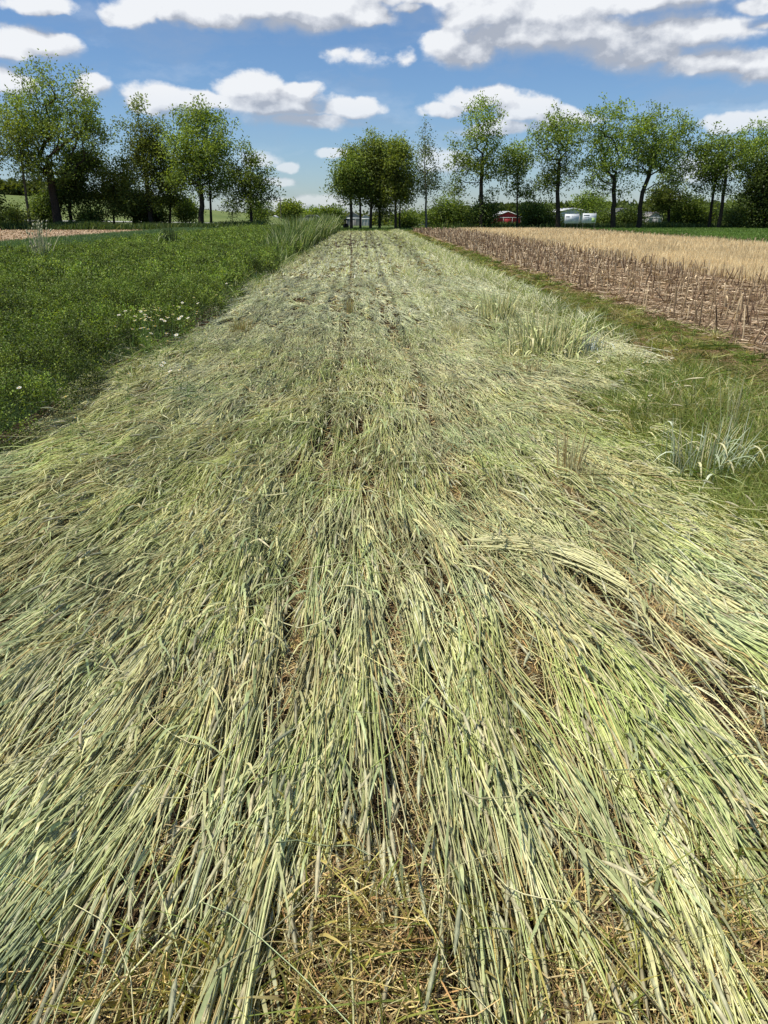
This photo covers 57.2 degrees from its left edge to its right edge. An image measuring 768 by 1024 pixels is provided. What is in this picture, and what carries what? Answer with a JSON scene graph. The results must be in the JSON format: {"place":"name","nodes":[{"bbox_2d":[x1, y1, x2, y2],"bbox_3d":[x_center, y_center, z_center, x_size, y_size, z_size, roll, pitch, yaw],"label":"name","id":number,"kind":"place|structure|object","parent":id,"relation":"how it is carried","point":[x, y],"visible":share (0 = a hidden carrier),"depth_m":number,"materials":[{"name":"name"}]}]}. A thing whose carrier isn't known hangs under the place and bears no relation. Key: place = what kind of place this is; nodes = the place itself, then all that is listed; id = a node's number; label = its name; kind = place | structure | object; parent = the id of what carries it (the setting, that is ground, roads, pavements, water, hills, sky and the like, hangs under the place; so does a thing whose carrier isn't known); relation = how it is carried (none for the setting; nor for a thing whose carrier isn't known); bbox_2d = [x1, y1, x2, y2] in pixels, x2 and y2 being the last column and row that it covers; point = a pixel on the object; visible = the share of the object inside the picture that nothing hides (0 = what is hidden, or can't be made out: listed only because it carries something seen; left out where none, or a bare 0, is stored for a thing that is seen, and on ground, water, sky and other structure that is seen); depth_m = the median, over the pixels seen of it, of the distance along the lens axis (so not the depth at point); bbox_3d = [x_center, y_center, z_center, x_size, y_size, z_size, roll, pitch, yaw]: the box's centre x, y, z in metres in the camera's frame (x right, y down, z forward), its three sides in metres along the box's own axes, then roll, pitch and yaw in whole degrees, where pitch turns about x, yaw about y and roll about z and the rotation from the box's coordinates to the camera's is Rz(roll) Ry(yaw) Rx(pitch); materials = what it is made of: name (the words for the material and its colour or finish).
{"place":"outdoors","nodes":[
{"label":"outdoors","id":0,"kind":"place"},
{"bbox_2d":[19,220,60,255],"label":"seeding grass","id":1,"kind":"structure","parent":0,"point":[41,242],"depth_m":20.86,"materials":[{"name":"green plant"}]},
{"bbox_2d":[0,229,137,240],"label":"tan field","id":2,"kind":"structure","parent":0,"point":[17,234],"depth_m":62.83,"materials":[{"name":"soil"}]},
{"bbox_2d":[0,270,267,432],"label":"alfalfa field","id":3,"kind":"structure","parent":0,"point":[17,410],"depth_m":7.88,"materials":[{"name":"green plant"}]},
{"bbox_2d":[0,318,108,453],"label":"alfalfa","id":4,"kind":"object","parent":3,"relation":"on","point":[27,388],"visible":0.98,"depth_m":5.96,"materials":[{"name":"green plant"}]},
{"bbox_2d":[0,269,229,383],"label":"alfalfa","id":5,"kind":"object","parent":3,"relation":"on","point":[23,304],"visible":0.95,"depth_m":9.47,"materials":[{"name":"green plant"}]},
{"bbox_2d":[0,238,294,298],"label":"alfalfa","id":6,"kind":"object","parent":3,"relation":"on","point":[101,262],"visible":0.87,"depth_m":18.24,"materials":[{"name":"green plant"}]},
{"bbox_2d":[29,211,344,380],"bbox_3d":[-4.276,-15.914,39.353,3.546,1.902,72.582,-1,23,-1],"label":"standing rye","id":7,"kind":"object","parent":3,"relation":"on","point":[313,227],"visible":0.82,"depth_m":26.71,"materials":[{"name":"green plant"}]},
{"bbox_2d":[59,223,337,255],"bbox_3d":[-8.601,-20.086,50.670,10.493,1.017,49.819,-1,23,-1],"label":"alfalfa","id":8,"kind":"object","parent":3,"relation":"on","point":[230,234],"visible":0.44,"depth_m":35.07,"materials":[{"name":"green plant"}]},
{"bbox_2d":[0,194,287,224],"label":"hill","id":9,"kind":"structure","parent":0,"point":[217,216],"depth_m":167.59,"materials":[{"name":"green plant"}]},
{"bbox_2d":[0,177,192,205],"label":"hilltop woods","id":10,"kind":"object","parent":9,"relation":"on","point":[10,189],"visible":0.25,"depth_m":212.80,"materials":[{"name":"green plant"}]},
{"bbox_2d":[244,196,275,223],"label":"shrub","id":11,"kind":"object","parent":9,"relation":"on","point":[262,214],"visible":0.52,"depth_m":109.40,"materials":[{"name":"green plant"}]},
{"bbox_2d":[273,196,306,221],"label":"round tree","id":12,"kind":"object","parent":9,"relation":"on","point":[288,206],"visible":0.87,"depth_m":191.30,"materials":[{"name":"green plant"}]},
{"bbox_2d":[155,224,184,243],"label":"seeding grass","id":13,"kind":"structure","parent":0,"point":[168,237],"depth_m":30.89,"materials":[{"name":"green plant"}]},
{"bbox_2d":[2,217,758,432],"bbox_3d":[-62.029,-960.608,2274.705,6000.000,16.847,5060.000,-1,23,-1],"label":"ground","id":14,"kind":"structure","parent":0,"point":[417,227],"depth_m":94.06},
{"bbox_2d":[0,127,9,223],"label":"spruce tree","id":15,"kind":"object","parent":14,"relation":"on","point":[1,207],"visible":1,"depth_m":78.28,"materials":[{"name":"green plant"}]},
{"bbox_2d":[0,202,34,223],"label":"shrub","id":16,"kind":"object","parent":14,"relation":"on","point":[6,218],"visible":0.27,"depth_m":84.32,"materials":[{"name":"green plant"}]},
{"bbox_2d":[2,198,39,224],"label":"sapling","id":17,"kind":"object","parent":14,"relation":"on","point":[12,216],"visible":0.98,"depth_m":80.14,"materials":[{"name":"green plant"}]},
{"bbox_2d":[0,102,51,222],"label":"birch tree","id":18,"kind":"object","parent":14,"relation":"on","point":[16,137],"visible":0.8,"depth_m":78.87,"materials":[{"name":"green plant"}]},
{"bbox_2d":[19,189,66,222],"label":"shrub","id":19,"kind":"object","parent":14,"relation":"on","point":[43,214],"visible":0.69,"depth_m":85.80,"materials":[{"name":"green plant"}]},
{"bbox_2d":[0,48,129,221],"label":"walnut tree","id":20,"kind":"object","parent":14,"relation":"on","point":[47,129],"visible":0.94,"depth_m":79.43,"materials":[{"name":"green plant"}]},
{"bbox_2d":[37,137,113,220],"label":"deciduous tree","id":21,"kind":"object","parent":14,"relation":"on","point":[77,193],"visible":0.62,"depth_m":84.88,"materials":[{"name":"green plant"}]},
{"bbox_2d":[65,198,113,222],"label":"shrub","id":22,"kind":"object","parent":14,"relation":"on","point":[85,213],"visible":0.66,"depth_m":86.17,"materials":[{"name":"green plant"}]},
{"bbox_2d":[84,143,140,223],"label":"maple tree","id":23,"kind":"object","parent":14,"relation":"on","point":[108,187],"visible":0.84,"depth_m":84.92,"materials":[{"name":"green plant"}]},
{"bbox_2d":[0,227,225,247],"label":"field","id":24,"kind":"structure","parent":14,"relation":"on","point":[79,238],"depth_m":44.44,"materials":[{"name":"brown soil"}]},
{"bbox_2d":[106,163,167,222],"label":"dark tree","id":25,"kind":"object","parent":14,"relation":"on","point":[134,196],"visible":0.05,"depth_m":88.61,"materials":[{"name":"green plant"}]},
{"bbox_2d":[104,91,186,223],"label":"poplar tree","id":26,"kind":"object","parent":14,"relation":"on","point":[145,146],"visible":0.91,"depth_m":83.04,"materials":[{"name":"green plant"}]},
{"bbox_2d":[128,205,174,224],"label":"shrub","id":27,"kind":"object","parent":14,"relation":"on","point":[141,217],"visible":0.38,"depth_m":88.22,"materials":[{"name":"green plant"}]},
{"bbox_2d":[149,138,194,222],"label":"ash tree","id":28,"kind":"object","parent":14,"relation":"on","point":[170,205],"visible":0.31,"depth_m":86.52,"materials":[{"name":"green plant"}]},
{"bbox_2d":[166,190,205,223],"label":"shrub","id":29,"kind":"object","parent":14,"relation":"on","point":[179,218],"visible":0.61,"depth_m":90.09,"materials":[{"name":"green plant"}]},
{"bbox_2d":[149,93,244,222],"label":"walnut tree","id":30,"kind":"object","parent":14,"relation":"on","point":[193,158],"visible":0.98,"depth_m":79.96,"materials":[{"name":"green plant"}]},
{"bbox_2d":[196,151,235,222],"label":"ash tree","id":31,"kind":"object","parent":14,"relation":"on","point":[210,193],"visible":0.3,"depth_m":84.95,"materials":[{"name":"green plant"}]},
{"bbox_2d":[217,195,256,222],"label":"sapling","id":32,"kind":"object","parent":14,"relation":"on","point":[235,210],"visible":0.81,"depth_m":82.65,"materials":[{"name":"green plant"}]},
{"bbox_2d":[218,134,285,223],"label":"maple tree","id":33,"kind":"object","parent":14,"relation":"on","point":[250,196],"visible":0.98,"depth_m":80.55,"materials":[{"name":"green plant"}]},
{"bbox_2d":[204,208,427,225],"bbox_3d":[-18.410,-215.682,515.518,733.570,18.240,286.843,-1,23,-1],"label":"horizon woods","id":34,"kind":"object","parent":14,"relation":"on","point":[374,221],"visible":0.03,"depth_m":398.97,"materials":[{"name":"green plant"}]},
{"bbox_2d":[315,203,349,222],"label":"round tree","id":35,"kind":"object","parent":14,"relation":"on","point":[332,209],"visible":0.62,"depth_m":164.21,"materials":[{"name":"green plant"}]},
{"bbox_2d":[319,149,381,228],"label":"clump tree","id":36,"kind":"object","parent":14,"relation":"on","point":[341,184],"visible":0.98,"depth_m":75.31,"materials":[{"name":"green plant"}]},
{"bbox_2d":[332,136,379,227],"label":"clump tree","id":37,"kind":"object","parent":14,"relation":"on","point":[344,156],"visible":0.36,"depth_m":75.50,"materials":[{"name":"green plant"}]},
{"bbox_2d":[341,122,396,227],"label":"clump tree","id":38,"kind":"object","parent":14,"relation":"on","point":[376,144],"visible":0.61,"depth_m":75.75,"materials":[{"name":"green plant"}]},
{"bbox_2d":[0,219,767,230],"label":"rank weeds","id":39,"kind":"object","parent":14,"relation":"on","point":[70,225],"visible":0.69,"depth_m":81.30,"materials":[{"name":"green plant"}]},
{"bbox_2d":[359,133,415,227],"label":"clump tree","id":40,"kind":"object","parent":14,"relation":"on","point":[379,217],"visible":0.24,"depth_m":77.67,"materials":[{"name":"green plant"}]},
{"bbox_2d":[370,130,425,228],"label":"clump tree","id":41,"kind":"object","parent":14,"relation":"on","point":[399,156],"visible":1,"depth_m":75.30,"materials":[{"name":"green plant"}]},
{"bbox_2d":[382,207,424,228],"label":"shrub","id":42,"kind":"object","parent":14,"relation":"on","point":[409,220],"visible":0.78,"depth_m":82.73,"materials":[{"name":"green plant"}]},
{"bbox_2d":[398,159,421,227],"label":"clump tree","id":43,"kind":"object","parent":14,"relation":"on","point":[411,191],"visible":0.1,"depth_m":79.45,"materials":[{"name":"green plant"}]},
{"bbox_2d":[408,114,452,227],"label":"poplar tree","id":44,"kind":"object","parent":14,"relation":"on","point":[427,185],"visible":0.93,"depth_m":77.61,"materials":[{"name":"green plant"}]},
{"bbox_2d":[414,184,466,227],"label":"shrub","id":45,"kind":"object","parent":14,"relation":"on","point":[444,215],"visible":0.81,"depth_m":87.11,"materials":[{"name":"green plant"}]},
{"bbox_2d":[448,197,473,223],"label":"shrub","id":46,"kind":"object","parent":14,"relation":"on","point":[464,208],"visible":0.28,"depth_m":88.85,"materials":[{"name":"green plant"}]},
{"bbox_2d":[442,90,514,227],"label":"walnut tree","id":47,"kind":"object","parent":14,"relation":"on","point":[481,159],"visible":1,"depth_m":81.99,"materials":[{"name":"green plant"}]},
{"bbox_2d":[459,194,506,227],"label":"shrub","id":48,"kind":"object","parent":14,"relation":"on","point":[490,214],"visible":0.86,"depth_m":85.44,"materials":[{"name":"green plant"}]},
{"bbox_2d":[487,125,545,226],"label":"ash tree","id":49,"kind":"object","parent":14,"relation":"on","point":[519,170],"visible":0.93,"depth_m":83.80,"materials":[{"name":"green plant"}]},
{"bbox_2d":[511,197,553,227],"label":"shrub","id":50,"kind":"object","parent":14,"relation":"on","point":[533,214],"visible":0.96,"depth_m":86.72,"materials":[{"name":"green plant"}]},
{"bbox_2d":[340,227,767,243],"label":"meadow grass","id":51,"kind":"structure","parent":14,"relation":"on","point":[750,233],"depth_m":67.84,"materials":[{"name":"green plant"}]},
{"bbox_2d":[540,200,569,222],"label":"shrub","id":52,"kind":"object","parent":14,"relation":"on","point":[562,219],"visible":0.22,"depth_m":88.34,"materials":[{"name":"green plant"}]},
{"bbox_2d":[524,99,597,227],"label":"walnut tree","id":53,"kind":"object","parent":14,"relation":"on","point":[556,170],"visible":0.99,"depth_m":81.35,"materials":[{"name":"green plant"}]},
{"bbox_2d":[564,214,578,224],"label":"sign board","id":54,"kind":"object","parent":14,"relation":"on","point":[571,218],"visible":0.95,"depth_m":79.89,"materials":[{"name":"white metal"}]},
{"bbox_2d":[428,198,731,223],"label":"distant woods","id":55,"kind":"object","parent":14,"relation":"on","point":[509,206],"visible":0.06,"depth_m":141.88,"materials":[{"name":"green plant"}]},
{"bbox_2d":[565,187,611,217],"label":"shrub","id":56,"kind":"object","parent":14,"relation":"on","point":[588,204],"visible":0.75,"depth_m":108.27,"materials":[{"name":"green plant"}]},
{"bbox_2d":[582,213,596,227],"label":"sign board","id":57,"kind":"object","parent":14,"relation":"on","point":[589,218],"visible":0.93,"depth_m":79.93,"materials":[{"name":"white metal"}]},
{"bbox_2d":[588,199,621,224],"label":"shrub","id":58,"kind":"object","parent":14,"relation":"on","point":[605,216],"visible":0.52,"depth_m":89.47,"materials":[{"name":"green plant"}]},
{"bbox_2d":[572,92,653,227],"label":"walnut tree","id":59,"kind":"object","parent":14,"relation":"on","point":[605,166],"visible":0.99,"depth_m":80.53,"materials":[{"name":"green plant"}]},
{"bbox_2d":[616,199,652,226],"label":"shrub","id":60,"kind":"object","parent":14,"relation":"on","point":[628,217],"visible":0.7,"depth_m":88.48,"materials":[{"name":"green plant"}]},
{"bbox_2d":[623,99,707,227],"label":"walnut tree","id":61,"kind":"object","parent":14,"relation":"on","point":[658,145],"visible":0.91,"depth_m":81.17,"materials":[{"name":"green plant"}]},
{"bbox_2d":[640,165,704,221],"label":"shrub","id":62,"kind":"object","parent":14,"relation":"on","point":[665,202],"visible":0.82,"depth_m":87.82,"materials":[{"name":"green plant"}]},
{"bbox_2d":[657,190,715,222],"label":"shrub","id":63,"kind":"object","parent":14,"relation":"on","point":[672,218],"visible":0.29,"depth_m":90.16,"materials":[{"name":"green plant"}]},
{"bbox_2d":[673,192,718,224],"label":"shrub","id":64,"kind":"object","parent":14,"relation":"on","point":[696,209],"visible":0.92,"depth_m":88.39,"materials":[{"name":"green plant"}]},
{"bbox_2d":[682,150,738,227],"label":"walnut tree","id":65,"kind":"object","parent":14,"relation":"on","point":[697,186],"visible":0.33,"depth_m":84.43,"materials":[{"name":"green plant"}]},
{"bbox_2d":[688,120,767,227],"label":"walnut tree","id":66,"kind":"object","parent":14,"relation":"on","point":[718,155],"visible":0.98,"depth_m":81.13,"materials":[{"name":"green plant"}]},
{"bbox_2d":[716,196,754,227],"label":"shrub","id":67,"kind":"object","parent":14,"relation":"on","point":[728,217],"visible":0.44,"depth_m":86.27,"materials":[{"name":"green plant"}]},
{"bbox_2d":[728,144,767,228],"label":"tree","id":68,"kind":"object","parent":14,"relation":"on","point":[757,202],"visible":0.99,"depth_m":80.88,"materials":[{"name":"green plant"}]},
{"bbox_2d":[733,116,767,178],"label":"walnut tree","id":69,"kind":"object","parent":14,"relation":"on","point":[763,135],"visible":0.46,"depth_m":82.16,"materials":[{"name":"green plant"}]},
{"bbox_2d":[0,231,767,1023],"bbox_3d":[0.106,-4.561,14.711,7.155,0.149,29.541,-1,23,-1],"label":"straw litter","id":70,"kind":"object","parent":0,"point":[422,940],"visible":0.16,"depth_m":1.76,"materials":[{"name":"beige plant"}]},
{"bbox_2d":[226,318,260,333],"bbox_3d":[-2.010,-2.651,10.026,0.549,0.278,0.447,-13,26,-28],"label":"rye tuft","id":71,"kind":"object","parent":70,"relation":"on","point":[241,327],"visible":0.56,"depth_m":9.98,"materials":[{"name":"plant"}]},
{"bbox_2d":[26,319,702,430],"bbox_3d":[0.091,-1.864,8.037,6.624,0.376,5.839,-1,23,-1],"label":"flattened rye","id":72,"kind":"object","parent":70,"relation":"on","point":[223,374],"visible":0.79,"depth_m":7.27,"materials":[{"name":"plant"}]},
{"bbox_2d":[96,358,174,377],"bbox_3d":[-2.591,-1.508,7.404,0.866,0.214,0.971,-20,30,-38],"label":"rye tuft","id":73,"kind":"object","parent":72,"relation":"on","point":[138,363],"visible":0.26,"depth_m":7.38,"materials":[{"name":"green plant"}]},
{"bbox_2d":[0,341,767,1023],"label":"loose stems","id":74,"kind":"object","parent":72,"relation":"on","point":[384,621],"visible":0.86,"depth_m":2.90,"materials":[{"name":"plant"}]},
{"bbox_2d":[442,318,474,333],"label":"rye tuft","id":75,"kind":"object","parent":72,"relation":"on","point":[454,326],"visible":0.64,"depth_m":9.81,"materials":[{"name":"plant"}]},
{"bbox_2d":[494,355,564,375],"bbox_3d":[1.526,-1.554,7.508,0.538,0.219,0.610,-15,27,-31],"label":"rye tuft","id":76,"kind":"object","parent":72,"relation":"on","point":[527,368],"visible":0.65,"depth_m":7.48,"materials":[{"name":"plant"}]},
{"bbox_2d":[484,300,618,361],"bbox_3d":[1.967,-2.149,8.366,1.359,0.648,1.570,-20,30,-39],"label":"rye tuft","id":77,"kind":"object","parent":72,"relation":"on","point":[534,336],"visible":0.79,"depth_m":8.27,"materials":[{"name":"plant"}]},
{"bbox_2d":[575,328,614,354],"bbox_3d":[2.463,-1.986,8.308,0.428,0.389,0.571,-1,23,-1],"label":"rye tuft","id":78,"kind":"object","parent":72,"relation":"on","point":[588,344],"visible":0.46,"depth_m":8.29,"materials":[{"name":"plant"}]},
{"bbox_2d":[313,229,439,248],"bbox_3d":[-0.954,-21.088,53.619,7.985,0.285,40.938,-1,23,-1],"label":"flattened rye","id":79,"kind":"object","parent":70,"relation":"on","point":[375,237],"visible":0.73,"depth_m":46.05,"materials":[{"name":"plant"}]},
{"bbox_2d":[0,513,767,1023],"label":"flattened rye","id":80,"kind":"object","parent":70,"relation":"on","point":[44,819],"visible":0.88,"depth_m":2.14,"materials":[{"name":"plant"}]},
{"bbox_2d":[0,390,767,662],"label":"flattened rye","id":81,"kind":"object","parent":70,"relation":"on","point":[98,493],"visible":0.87,"depth_m":4.16,"materials":[{"name":"plant"}]},
{"bbox_2d":[553,426,597,475],"bbox_3d":[1.219,-0.385,4.529,0.264,0.383,0.245,20,30,39],"label":"rye tuft","id":82,"kind":"object","parent":81,"relation":"on","point":[566,462],"visible":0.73,"depth_m":4.50,"materials":[{"name":"plant"}]},
{"bbox_2d":[568,460,622,493],"bbox_3d":[1.284,-0.217,4.405,0.286,0.170,0.412,20,30,39],"label":"rye tuft","id":83,"kind":"object","parent":81,"relation":"on","point":[578,470],"visible":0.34,"depth_m":4.43,"materials":[{"name":"plant"}]},
{"bbox_2d":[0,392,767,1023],"bbox_3d":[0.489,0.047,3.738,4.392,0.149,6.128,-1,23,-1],"label":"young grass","id":84,"kind":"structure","parent":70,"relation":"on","point":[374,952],"depth_m":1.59,"materials":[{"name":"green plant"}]},
{"bbox_2d":[260,245,507,279],"bbox_3d":[-0.309,-9.766,26.842,7.571,0.280,19.036,-1,23,-1],"label":"flattened rye","id":85,"kind":"object","parent":70,"relation":"on","point":[374,254],"visible":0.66,"depth_m":23.81,"materials":[{"name":"plant"}]},
{"bbox_2d":[190,272,589,335],"bbox_3d":[0.001,-4.508,14.396,7.084,0.292,10.118,-1,23,-1],"label":"flattened rye","id":86,"kind":"object","parent":70,"relation":"on","point":[281,308],"visible":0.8,"depth_m":13.11,"materials":[{"name":"plant"}]},
{"bbox_2d":[475,289,543,319],"bbox_3d":[1.999,-3.402,11.514,1.059,0.504,0.908,-1,23,-1],"label":"rye tuft","id":87,"kind":"object","parent":86,"relation":"on","point":[492,305],"visible":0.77,"depth_m":11.42,"materials":[{"name":"plant"}]},
{"bbox_2d":[12,229,767,432],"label":"standing stubs","id":88,"kind":"object","parent":70,"relation":"on","point":[476,273],"visible":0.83,"depth_m":13.59,"materials":[{"name":"plant"}]},
{"bbox_2d":[0,0,767,215],"label":"sky","id":89,"kind":"structure","parent":0,"point":[300,78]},
{"bbox_2d":[494,211,520,223],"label":"barn","id":90,"kind":"structure","parent":0,"point":[506,216],"depth_m":122.27,"materials":[{"name":"wood"}]},
{"bbox_2d":[554,208,593,223],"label":"shed","id":91,"kind":"structure","parent":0,"point":[564,210],"depth_m":118.54,"materials":[{"name":"metal"}]},
{"bbox_2d":[391,230,767,569],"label":"verge grass","id":92,"kind":"structure","parent":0,"point":[690,416],"depth_m":6.11,"materials":[{"name":"green plant"}]},
{"bbox_2d":[625,409,767,490],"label":"rye tuft","id":93,"kind":"object","parent":92,"relation":"on","point":[717,457],"visible":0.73,"depth_m":4.45,"materials":[{"name":"plant"}]},
{"bbox_2d":[717,355,753,429],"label":"seeding grass","id":94,"kind":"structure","parent":92,"relation":"on","point":[738,402],"depth_m":5.11,"materials":[{"name":"green plant"}]},
{"bbox_2d":[429,237,767,386],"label":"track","id":95,"kind":"structure","parent":0,"point":[675,332],"depth_m":9.93,"materials":[{"name":"brown plant"}]},
{"bbox_2d":[484,246,767,356],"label":"corn stubble","id":96,"kind":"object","parent":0,"point":[688,304],"depth_m":13.88,"materials":[{"name":"plant"}]},
{"bbox_2d":[637,212,662,222],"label":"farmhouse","id":97,"kind":"object","parent":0,"point":[651,215],"visible":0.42,"depth_m":123.02,"materials":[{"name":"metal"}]},
{"label":"stubble field","id":98,"kind":"structure","parent":0,"visible":0},
{"bbox_2d":[412,227,763,276],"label":"corn stalks","id":99,"kind":"object","parent":98,"relation":"on","point":[496,238],"visible":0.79,"depth_m":29.20,"materials":[{"name":"brown plant"}]},
{"bbox_2d":[412,230,767,357],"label":"corn residue","id":100,"kind":"object","parent":98,"relation":"on","point":[659,311],"visible":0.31,"depth_m":15.26},
{"bbox_2d":[456,227,767,284],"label":"blond stubble","id":101,"kind":"object","parent":98,"relation":"on","point":[736,255],"visible":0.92,"depth_m":31.63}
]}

